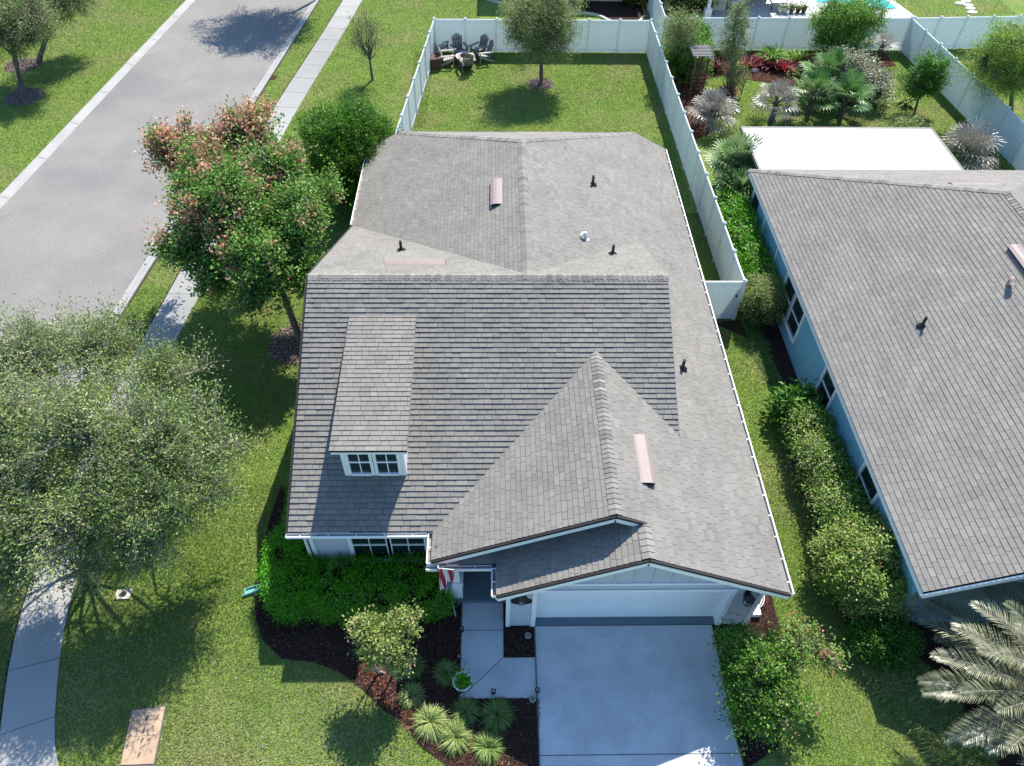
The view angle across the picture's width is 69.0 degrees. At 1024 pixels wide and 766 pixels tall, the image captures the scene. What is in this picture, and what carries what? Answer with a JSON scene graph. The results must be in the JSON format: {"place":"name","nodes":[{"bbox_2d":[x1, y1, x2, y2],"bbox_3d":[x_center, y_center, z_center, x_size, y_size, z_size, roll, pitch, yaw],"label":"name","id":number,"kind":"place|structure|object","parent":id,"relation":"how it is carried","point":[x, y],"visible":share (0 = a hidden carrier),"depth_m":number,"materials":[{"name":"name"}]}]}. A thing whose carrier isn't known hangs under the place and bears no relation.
{"place":"outdoors","nodes":[
{"label":"outdoors","id":0,"kind":"place"},
{"bbox_2d":[0,0,312,503],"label":"road","id":1,"kind":"structure","parent":0,"point":[78,207],"depth_m":33.75,"materials":[{"name":"grey asphalt"}]},
{"bbox_2d":[0,0,361,765],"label":"sidewalk","id":2,"kind":"structure","parent":0,"point":[28,726],"depth_m":19.47,"materials":[{"name":"concrete"}]},
{"bbox_2d":[0,0,1023,765],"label":"ground","id":3,"kind":"structure","parent":0,"point":[488,10],"depth_m":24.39,"materials":[{"name":"green plant"}]},
{"bbox_2d":[6,59,34,71],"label":"mulch bed","id":4,"kind":"object","parent":3,"relation":"on","point":[22,67],"visible":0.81,"depth_m":40.41,"materials":[{"name":"brown wood"}]},
{"bbox_2d":[35,0,109,63],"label":"tree","id":5,"kind":"object","parent":4,"relation":"on","point":[72,6],"visible":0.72,"depth_m":39.82,"materials":[{"name":"green plant"}]},
{"bbox_2d":[9,89,40,103],"bbox_3d":[-25.070,-14.711,38.302,1.627,0.042,1.645,0,48,-1],"label":"mulch bed","id":6,"kind":"object","parent":3,"relation":"on","point":[26,96],"visible":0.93,"depth_m":38.23,"materials":[{"name":"brown wood"}]},
{"bbox_2d":[0,0,70,96],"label":"tree","id":7,"kind":"object","parent":6,"relation":"on","point":[24,23],"visible":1,"depth_m":36.67,"materials":[{"name":"green plant"}]},
{"bbox_2d":[0,0,194,208],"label":"kerb","id":8,"kind":"structure","parent":3,"relation":"on","point":[28,171],"depth_m":37.39,"materials":[{"name":"concrete"}]},
{"bbox_2d":[115,589,132,599],"bbox_3d":[-10.519,5.721,20.167,0.413,0.057,0.294,0,48,-1],"label":"meter box lid","id":9,"kind":"object","parent":3,"relation":"on","point":[126,593],"visible":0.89,"depth_m":20.14,"materials":[{"name":"plastic"}]},
{"bbox_2d":[0,283,268,631],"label":"tree","id":10,"kind":"object","parent":3,"relation":"on","point":[74,421],"visible":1,"depth_m":17.72,"materials":[{"name":"green plant"}]},
{"bbox_2d":[120,705,166,765],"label":"utility box lid","id":11,"kind":"object","parent":3,"relation":"on","point":[143,737],"visible":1,"depth_m":17.73,"materials":[{"name":"concrete"}]},
{"bbox_2d":[1,0,318,548],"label":"kerb","id":12,"kind":"structure","parent":3,"relation":"on","point":[138,279],"depth_m":38.49,"materials":[{"name":"concrete"}]},
{"bbox_2d":[39,0,319,470],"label":"kerb","id":13,"kind":"structure","parent":3,"relation":"on","point":[255,103],"depth_m":38.46,"materials":[{"name":"grey concrete"}]},
{"bbox_2d":[3,57,553,364],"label":"pale bark chips","id":14,"kind":"object","parent":3,"relation":"on","point":[15,94],"visible":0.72,"depth_m":37.96,"materials":[{"name":"brown wood"}]},
{"bbox_2d":[268,324,300,363],"bbox_3d":[-7.659,-1.411,26.680,2.016,0.042,2.042,0,48,-1],"label":"mulch bed","id":15,"kind":"object","parent":3,"relation":"on","point":[286,349],"visible":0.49,"depth_m":26.50,"materials":[{"name":"brown wood"}]},
{"bbox_2d":[132,87,351,343],"bbox_3d":[-9.255,-5.314,25.836,7.566,6.634,8.966,0,48,-1],"label":"crape myrtle","id":16,"kind":"object","parent":15,"relation":"on","point":[254,218],"visible":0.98,"depth_m":23.74,"materials":[{"name":"green plant"}]},
{"bbox_2d":[291,86,403,213],"bbox_3d":[-6.790,-9.690,31.287,4.887,4.754,5.276,0,48,-1],"label":"shrub","id":17,"kind":"object","parent":3,"relation":"on","point":[343,137],"visible":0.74,"depth_m":29.99,"materials":[{"name":"green plant"}]},
{"bbox_2d":[336,4,394,80],"bbox_3d":[-7.442,-17.790,38.814,2.916,4.013,2.892,0,48,-1],"label":"tree","id":18,"kind":"object","parent":3,"relation":"on","point":[368,54],"visible":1,"depth_m":38.41,"materials":[{"name":"green plant"}]},
{"bbox_2d":[430,54,441,69],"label":"wicker box","id":19,"kind":"object","parent":3,"relation":"on","point":[435,60],"visible":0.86,"depth_m":40.69,"materials":[{"name":"wicker"}]},
{"bbox_2d":[437,45,454,65],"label":"garden chair","id":20,"kind":"object","parent":3,"relation":"on","point":[446,57],"visible":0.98,"depth_m":41.04,"materials":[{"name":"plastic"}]},
{"bbox_2d":[450,33,468,59],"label":"garden chair","id":21,"kind":"object","parent":3,"relation":"on","point":[457,47],"visible":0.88,"depth_m":41.73,"materials":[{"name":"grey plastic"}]},
{"bbox_2d":[455,51,474,67],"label":"fire pit","id":22,"kind":"object","parent":3,"relation":"on","point":[462,53],"visible":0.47,"depth_m":41.34,"materials":[{"name":"stone"}]},
{"bbox_2d":[458,53,475,73],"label":"garden chair","id":23,"kind":"object","parent":3,"relation":"on","point":[467,60],"visible":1,"depth_m":40.51,"materials":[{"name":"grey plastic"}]},
{"bbox_2d":[469,34,488,59],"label":"garden chair","id":24,"kind":"object","parent":3,"relation":"on","point":[483,41],"visible":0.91,"depth_m":41.72,"materials":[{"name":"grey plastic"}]},
{"bbox_2d":[475,40,494,64],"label":"garden chair","id":25,"kind":"object","parent":3,"relation":"on","point":[489,50],"visible":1,"depth_m":41.38,"materials":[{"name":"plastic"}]},
{"bbox_2d":[460,603,535,698],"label":"walkway","id":26,"kind":"structure","parent":3,"relation":"on","point":[486,663],"depth_m":19.10,"materials":[{"name":"concrete"}]},
{"bbox_2d":[450,664,472,692],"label":"potted plant","id":27,"kind":"object","parent":26,"relation":"on","point":[462,681],"visible":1,"depth_m":18.41,"materials":[{"name":"green plant"}]},
{"bbox_2d":[254,486,783,765],"bbox_3d":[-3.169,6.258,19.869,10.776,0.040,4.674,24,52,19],"label":"mulch bed","id":28,"kind":"object","parent":3,"relation":"on","point":[527,726],"visible":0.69,"depth_m":19.03,"materials":[{"name":"brown wood"}]},
{"bbox_2d":[242,582,269,596],"bbox_3d":[-6.824,5.539,20.322,1.084,0.140,0.220,-16,50,-15],"label":"downspout extension","id":29,"kind":"object","parent":28,"relation":"on","point":[250,590],"visible":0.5,"depth_m":20.28,"materials":[{"name":"teal plastic"}]},
{"bbox_2d":[252,473,328,626],"bbox_3d":[-5.915,3.941,20.906,2.046,1.527,5.688,0,48,-1],"label":"hedge","id":30,"kind":"object","parent":28,"relation":"on","point":[291,561],"visible":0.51,"depth_m":19.57,"materials":[{"name":"green plant"}]},
{"bbox_2d":[298,550,456,633],"bbox_3d":[-3.482,5.368,19.708,4.301,1.485,2.295,0,48,-1],"label":"hedge","id":31,"kind":"object","parent":28,"relation":"on","point":[354,586],"visible":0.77,"depth_m":19.45,"materials":[{"name":"green plant"}]},
{"bbox_2d":[341,595,426,685],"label":"crepe myrtle","id":32,"kind":"object","parent":28,"relation":"on","point":[377,639],"visible":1,"depth_m":17.41,"materials":[{"name":"green plant"}]},
{"bbox_2d":[397,678,425,710],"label":"ornamental grass","id":33,"kind":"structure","parent":28,"relation":"on","point":[410,694],"depth_m":18.39,"materials":[{"name":"green plant"}]},
{"bbox_2d":[400,648,425,680],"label":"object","id":34,"kind":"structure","parent":28,"relation":"on","point":[418,662],"depth_m":18.85,"materials":[{"name":"green plant"}]},
{"bbox_2d":[405,698,450,746],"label":"ornamental grass","id":35,"kind":"object","parent":28,"relation":"on","point":[429,721],"depth_m":17.94,"materials":[{"name":"green plant"}]},
{"bbox_2d":[433,658,461,686],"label":"ornamental grass","id":36,"kind":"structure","parent":28,"relation":"on","point":[445,669],"depth_m":18.81,"materials":[{"name":"green plant"}]},
{"bbox_2d":[437,713,474,760],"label":"ornamental grass","id":37,"kind":"object","parent":28,"relation":"on","point":[450,741],"depth_m":17.72,"materials":[{"name":"green plant"}]},
{"bbox_2d":[447,694,481,729],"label":"ornamental grass","id":38,"kind":"object","parent":28,"relation":"on","point":[467,706],"depth_m":18.15,"materials":[{"name":"green plant"}]},
{"bbox_2d":[470,727,508,765],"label":"ornamental grass","id":39,"kind":"object","parent":28,"relation":"on","point":[486,747],"depth_m":17.61,"materials":[{"name":"green plant"}]},
{"bbox_2d":[477,695,517,733],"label":"ornamental grass","id":40,"kind":"object","parent":28,"relation":"on","point":[496,713],"depth_m":18.09,"materials":[{"name":"green plant"}]},
{"bbox_2d":[504,602,534,657],"bbox_3d":[0.171,5.801,20.346,0.800,0.040,3.420,0,48,-1],"label":"mulch bed","id":41,"kind":"object","parent":3,"relation":"on","point":[513,645],"visible":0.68,"depth_m":19.48,"materials":[{"name":"brown wood"}]},
{"bbox_2d":[285,131,794,626],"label":"house","id":42,"kind":"structure","parent":3,"relation":"on","point":[517,389],"depth_m":19.72,"materials":[{"name":"grey"}]},
{"bbox_2d":[347,539,391,562],"bbox_3d":[-3.747,4.267,19.631,1.100,1.720,0.090,0,48,-1],"label":"window","id":43,"kind":"structure","parent":42,"relation":"in","point":[359,546],"depth_m":19.75,"materials":[{"name":"glass"}]},
{"bbox_2d":[386,536,427,561],"bbox_3d":[-2.737,4.266,19.652,1.080,1.720,0.090,0,48,-1],"label":"window","id":44,"kind":"structure","parent":42,"relation":"in","point":[408,545],"depth_m":19.74,"materials":[{"name":"glass"}]},
{"bbox_2d":[437,563,453,591],"bbox_3d":[-1.675,4.624,18.177,0.352,1.136,0.764,-19,51,-17],"label":"flag","id":45,"kind":"object","parent":42,"relation":"attached to","point":[446,578],"visible":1,"depth_m":18.02,"materials":[{"name":"multicoloured fabric"}]},
{"bbox_2d":[536,592,723,616],"bbox_3d":[3.014,5.600,19.252,4.800,1.980,0.059,0,48,-1],"label":"garage door","id":46,"kind":"structure","parent":42,"relation":"in","point":[620,604],"depth_m":19.39,"materials":[{"name":"white paint"}]},
{"bbox_2d":[530,79,550,88],"bbox_3d":[1.546,-16.067,40.051,1.142,0.042,1.148,0,48,-1],"label":"mulch bed","id":47,"kind":"object","parent":3,"relation":"on","point":[542,85],"visible":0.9,"depth_m":39.93,"materials":[{"name":"brown wood"}]},
{"bbox_2d":[493,0,589,84],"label":"tree","id":48,"kind":"object","parent":47,"relation":"on","point":[543,23],"visible":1,"depth_m":37.23,"materials":[{"name":"green plant"}]},
{"bbox_2d":[487,0,645,19],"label":"bed edging","id":49,"kind":"object","parent":3,"relation":"on","point":[596,14],"visible":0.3,"depth_m":46.11,"materials":[{"name":"stone"}]},
{"bbox_2d":[498,0,643,19],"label":"mulch bed","id":50,"kind":"object","parent":3,"relation":"on","point":[614,10],"visible":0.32,"depth_m":46.77,"materials":[{"name":"brown wood"}]},
{"bbox_2d":[396,17,747,319],"bbox_3d":[1.386,-11.301,34.459,13.680,1.935,22.455,0,48,-1],"label":"vinyl fence","id":51,"kind":"object","parent":3,"relation":"on","point":[726,291],"visible":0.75,"depth_m":37.42,"materials":[{"name":"plastic"}]},
{"bbox_2d":[358,51,894,765],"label":"red bark chips","id":52,"kind":"object","parent":3,"relation":"on","point":[692,125],"visible":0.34,"depth_m":39.45,"materials":[{"name":"red wood"}]},
{"bbox_2d":[660,0,723,11],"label":"shrub","id":53,"kind":"object","parent":3,"relation":"on","point":[693,5],"visible":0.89,"depth_m":45.91,"materials":[{"name":"green plant"}]},
{"bbox_2d":[662,0,726,16],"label":"house","id":54,"kind":"structure","parent":3,"relation":"on","point":[707,11],"depth_m":46.63,"materials":[{"name":"beige paint"}]},
{"bbox_2d":[715,46,754,96],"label":"shrub","id":55,"kind":"object","parent":3,"relation":"on","point":[739,76],"visible":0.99,"depth_m":38.16,"materials":[{"name":"green plant"}]},
{"bbox_2d":[713,594,780,765],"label":"mulch bed","id":56,"kind":"object","parent":3,"relation":"on","point":[743,737],"visible":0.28,"depth_m":18.98,"materials":[{"name":"brown wood"}]},
{"bbox_2d":[707,611,852,759],"bbox_3d":[6.395,7.059,17.689,3.333,2.598,3.144,0,48,-1],"label":"shrub","id":57,"kind":"object","parent":56,"relation":"on","point":[764,686],"visible":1,"depth_m":17.38,"materials":[{"name":"green plant"}]},
{"bbox_2d":[746,78,801,126],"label":"fan palm","id":58,"kind":"object","parent":3,"relation":"on","point":[775,90],"visible":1,"depth_m":36.65,"materials":[{"name":"grey plant"}]},
{"bbox_2d":[664,51,895,138],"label":"mulch bed","id":59,"kind":"object","parent":3,"relation":"on","point":[690,103],"visible":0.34,"depth_m":40.76,"materials":[{"name":"brown wood"}]},
{"bbox_2d":[655,3,705,57],"bbox_3d":[8.767,-18.393,39.584,2.601,4.193,3.956,0,48,-1],"label":"tree","id":60,"kind":"object","parent":59,"relation":"on","point":[682,34],"visible":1,"depth_m":38.33,"materials":[{"name":"green plant"}]},
{"bbox_2d":[658,12,719,85],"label":"shrub","id":61,"kind":"object","parent":59,"relation":"on","point":[680,64],"visible":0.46,"depth_m":39.65,"materials":[{"name":"green plant"}]},
{"bbox_2d":[685,45,713,95],"bbox_3d":[9.687,-16.316,38.965,1.050,2.190,1.500,0,48,-1],"label":"garden arbor","id":62,"kind":"object","parent":59,"relation":"on","point":[697,51],"visible":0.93,"depth_m":38.42,"materials":[{"name":"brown wood"}]},
{"bbox_2d":[684,86,741,142],"bbox_3d":[9.966,-13.424,36.516,2.895,1.971,2.965,-17,50,-16],"label":"fan palm","id":63,"kind":"object","parent":59,"relation":"on","point":[720,100],"visible":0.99,"depth_m":36.24,"materials":[{"name":"grey plant"}]},
{"bbox_2d":[709,56,730,70],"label":"cordyline","id":64,"kind":"object","parent":59,"relation":"on","point":[716,63],"visible":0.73,"depth_m":41.23,"materials":[{"name":"red plant"}]},
{"bbox_2d":[711,0,761,74],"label":"tree","id":65,"kind":"object","parent":59,"relation":"on","point":[736,25],"visible":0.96,"depth_m":37.87,"materials":[{"name":"green plant"}]},
{"bbox_2d":[737,55,761,70],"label":"cordyline","id":66,"kind":"object","parent":59,"relation":"on","point":[748,61],"visible":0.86,"depth_m":41.44,"materials":[{"name":"red plant"}]},
{"bbox_2d":[750,54,769,68],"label":"cordyline","id":67,"kind":"object","parent":59,"relation":"on","point":[762,59],"visible":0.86,"depth_m":41.63,"materials":[{"name":"red plant"}]},
{"bbox_2d":[752,42,789,65],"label":"fern","id":68,"kind":"object","parent":59,"relation":"on","point":[773,52],"visible":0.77,"depth_m":42.00,"materials":[{"name":"green plant"}]},
{"bbox_2d":[760,54,783,69],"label":"cordyline","id":69,"kind":"object","parent":59,"relation":"on","point":[772,64],"visible":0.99,"depth_m":41.42,"materials":[{"name":"red plant"}]},
{"bbox_2d":[771,58,797,74],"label":"cordyline","id":70,"kind":"object","parent":59,"relation":"on","point":[784,64],"visible":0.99,"depth_m":41.25,"materials":[{"name":"red plant"}]},
{"bbox_2d":[783,48,812,67],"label":"fern","id":71,"kind":"object","parent":59,"relation":"on","point":[798,53],"visible":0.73,"depth_m":41.92,"materials":[{"name":"green plant"}]},
{"bbox_2d":[803,0,898,56],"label":"tree","id":72,"kind":"object","parent":59,"relation":"on","point":[853,22],"visible":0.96,"depth_m":39.91,"materials":[{"name":"green plant"}]},
{"bbox_2d":[870,28,903,63],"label":"fan palm","id":73,"kind":"object","parent":59,"relation":"on","point":[880,49],"visible":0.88,"depth_m":41.38,"materials":[{"name":"grey plant"}]},
{"bbox_2d":[791,67,846,114],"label":"fan palm","id":74,"kind":"object","parent":3,"relation":"on","point":[815,80],"visible":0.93,"depth_m":37.12,"materials":[{"name":"green plant"}]},
{"bbox_2d":[798,45,857,96],"bbox_3d":[16.546,-16.079,38.632,3.399,2.570,2.931,0,48,-1],"label":"fan palm","id":75,"kind":"object","parent":3,"relation":"on","point":[830,57],"visible":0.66,"depth_m":38.20,"materials":[{"name":"green plant"}]},
{"bbox_2d":[645,0,1023,169],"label":"vinyl fence","id":76,"kind":"object","parent":3,"relation":"on","point":[913,37],"visible":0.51,"depth_m":41.79,"materials":[{"name":"white plastic"}]},
{"bbox_2d":[816,68,878,117],"bbox_3d":[16.793,-14.382,37.200,3.084,2.435,3.224,0,48,-1],"label":"fan palm","id":77,"kind":"object","parent":3,"relation":"on","point":[854,85],"visible":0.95,"depth_m":36.96,"materials":[{"name":"green plant"}]},
{"bbox_2d":[798,40,900,108],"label":"shrub","id":78,"kind":"object","parent":3,"relation":"on","point":[863,63],"visible":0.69,"depth_m":38.35,"materials":[{"name":"grey plant"}]},
{"bbox_2d":[717,294,1023,765],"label":"mulch bed","id":79,"kind":"object","parent":3,"relation":"on","point":[782,360],"visible":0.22,"depth_m":19.64,"materials":[{"name":"brown wood"}]},
{"bbox_2d":[710,166,754,205],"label":"fan palm","id":80,"kind":"object","parent":79,"relation":"on","point":[737,175],"visible":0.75,"depth_m":30.92,"materials":[{"name":"green plant"}]},
{"bbox_2d":[702,132,763,192],"bbox_3d":[9.676,-9.377,32.084,3.332,3.136,3.335,12,49,9],"label":"fan palm","id":81,"kind":"object","parent":79,"relation":"on","point":[736,148],"visible":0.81,"depth_m":31.47,"materials":[{"name":"green plant"}]},
{"bbox_2d":[710,182,784,325],"bbox_3d":[9.275,-5.528,29.318,2.343,2.226,7.891,0,48,-1],"label":"hedge","id":82,"kind":"object","parent":79,"relation":"on","point":[752,252],"visible":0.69,"depth_m":28.88,"materials":[{"name":"green plant"}]},
{"bbox_2d":[738,315,780,386],"bbox_3d":[8.882,-1.258,26.700,1.104,0.216,3.723,0,48,-1],"label":"liriope border","id":83,"kind":"object","parent":79,"relation":"on","point":[761,354],"visible":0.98,"depth_m":26.68,"materials":[{"name":"green plant"}]},
{"bbox_2d":[734,269,789,328],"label":"shrub","id":84,"kind":"object","parent":79,"relation":"on","point":[762,303],"visible":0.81,"depth_m":26.85,"materials":[{"name":"green plant"}]},
{"bbox_2d":[762,376,825,429],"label":"shrub","id":85,"kind":"object","parent":79,"relation":"on","point":[787,396],"visible":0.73,"depth_m":23.89,"materials":[{"name":"green plant"}]},
{"bbox_2d":[777,391,875,538],"bbox_3d":[9.416,2.619,22.110,2.434,1.972,5.911,0,48,-1],"label":"hedge","id":86,"kind":"object","parent":79,"relation":"on","point":[824,467],"visible":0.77,"depth_m":21.98,"materials":[{"name":"green plant"}]},
{"bbox_2d":[813,497,894,579],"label":"shrub","id":87,"kind":"object","parent":79,"relation":"on","point":[862,509],"visible":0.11,"depth_m":20.50,"materials":[{"name":"green plant"}]},
{"bbox_2d":[802,500,920,630],"bbox_3d":[9.498,4.752,19.718,3.079,2.600,3.449,0,48,-1],"label":"shrub","id":88,"kind":"object","parent":79,"relation":"on","point":[858,568],"visible":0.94,"depth_m":19.31,"materials":[{"name":"green plant"}]},
{"bbox_2d":[839,606,929,673],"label":"shrub","id":89,"kind":"object","parent":79,"relation":"on","point":[892,640],"visible":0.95,"depth_m":18.84,"materials":[{"name":"green plant"}]},
{"bbox_2d":[847,635,1001,765],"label":"liriope border","id":90,"kind":"object","parent":79,"relation":"on","point":[929,720],"visible":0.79,"depth_m":18.20,"materials":[{"name":"green plant"}]},
{"bbox_2d":[917,581,1023,764],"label":"date palm","id":91,"kind":"object","parent":79,"relation":"on","point":[1012,718],"visible":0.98,"depth_m":16.84,"materials":[{"name":"green plant"}]},
{"bbox_2d":[740,126,1023,621],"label":"house","id":92,"kind":"structure","parent":3,"relation":"on","point":[898,253],"depth_m":22.34,"materials":[{"name":"blue paint"}]},
{"bbox_2d":[780,272,795,322],"bbox_3d":[9.869,-3.091,26.738,0.090,1.480,1.140,0,48,-1],"label":"window","id":93,"kind":"structure","parent":92,"relation":"in","point":[789,287],"depth_m":26.64,"materials":[{"name":"white paint"}]},
{"bbox_2d":[784,294,805,343],"bbox_3d":[9.885,-2.284,26.012,0.090,1.480,1.150,0,48,-1],"label":"window","id":94,"kind":"structure","parent":92,"relation":"in","point":[795,318],"depth_m":26.03,"materials":[{"name":"glass"}]},
{"bbox_2d":[814,366,836,413],"bbox_3d":[9.939,0.210,23.574,0.090,1.470,1.080,0,48,-1],"label":"window","id":95,"kind":"structure","parent":92,"relation":"in","point":[826,386],"depth_m":23.58,"materials":[{"name":"glass"}]},
{"bbox_2d":[851,461,878,508],"bbox_3d":[9.995,2.986,21.077,0.090,1.470,1.150,0,48,-1],"label":"window","id":96,"kind":"structure","parent":92,"relation":"in","point":[866,481],"depth_m":20.99,"materials":[{"name":"glass"}]},
{"bbox_2d":[877,111,930,126],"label":"shrub","id":97,"kind":"object","parent":3,"relation":"on","point":[906,122],"visible":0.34,"depth_m":35.51,"materials":[{"name":"green plant"}]},
{"bbox_2d":[895,95,915,108],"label":"strap plant","id":98,"kind":"object","parent":3,"relation":"on","point":[905,102],"visible":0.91,"depth_m":38.95,"materials":[{"name":"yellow plant"}]},
{"bbox_2d":[895,45,956,114],"bbox_3d":[20.719,-15.108,37.290,2.674,3.509,2.503,0,48,-1],"label":"citrus tree","id":99,"kind":"object","parent":3,"relation":"on","point":[920,81],"visible":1,"depth_m":36.90,"materials":[{"name":"green plant"}]},
{"bbox_2d":[914,14,1023,49],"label":"vinyl fence","id":100,"kind":"object","parent":3,"relation":"on","point":[948,32],"visible":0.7,"depth_m":42.78,"materials":[{"name":"white plastic"}]},
{"bbox_2d":[941,115,1006,169],"bbox_3d":[21.268,-11.043,34.491,3.596,2.129,3.875,-15,50,-14],"label":"fan palm","id":101,"kind":"object","parent":3,"relation":"on","point":[965,139],"visible":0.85,"depth_m":34.37,"materials":[{"name":"grey plant"}]},
{"bbox_2d":[948,8,1023,110],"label":"tree","id":102,"kind":"object","parent":3,"relation":"on","point":[1007,71],"visible":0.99,"depth_m":35.17,"materials":[{"name":"green plant"}]},
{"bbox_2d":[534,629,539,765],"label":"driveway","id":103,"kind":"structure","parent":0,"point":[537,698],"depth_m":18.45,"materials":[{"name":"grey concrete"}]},
{"bbox_2d":[535,624,742,765],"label":"driveway","id":104,"kind":"structure","parent":0,"point":[630,695],"depth_m":18.54,"materials":[{"name":"concrete"}]},
{"bbox_2d":[711,0,913,17],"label":"patio","id":105,"kind":"structure","parent":0,"point":[761,8],"depth_m":47.03,"materials":[{"name":"grey concrete"}]},
{"bbox_2d":[816,0,895,8],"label":"pool water","id":106,"kind":"structure","parent":0,"point":[889,6],"depth_m":47.94,"materials":[{"name":"teal liquid"}]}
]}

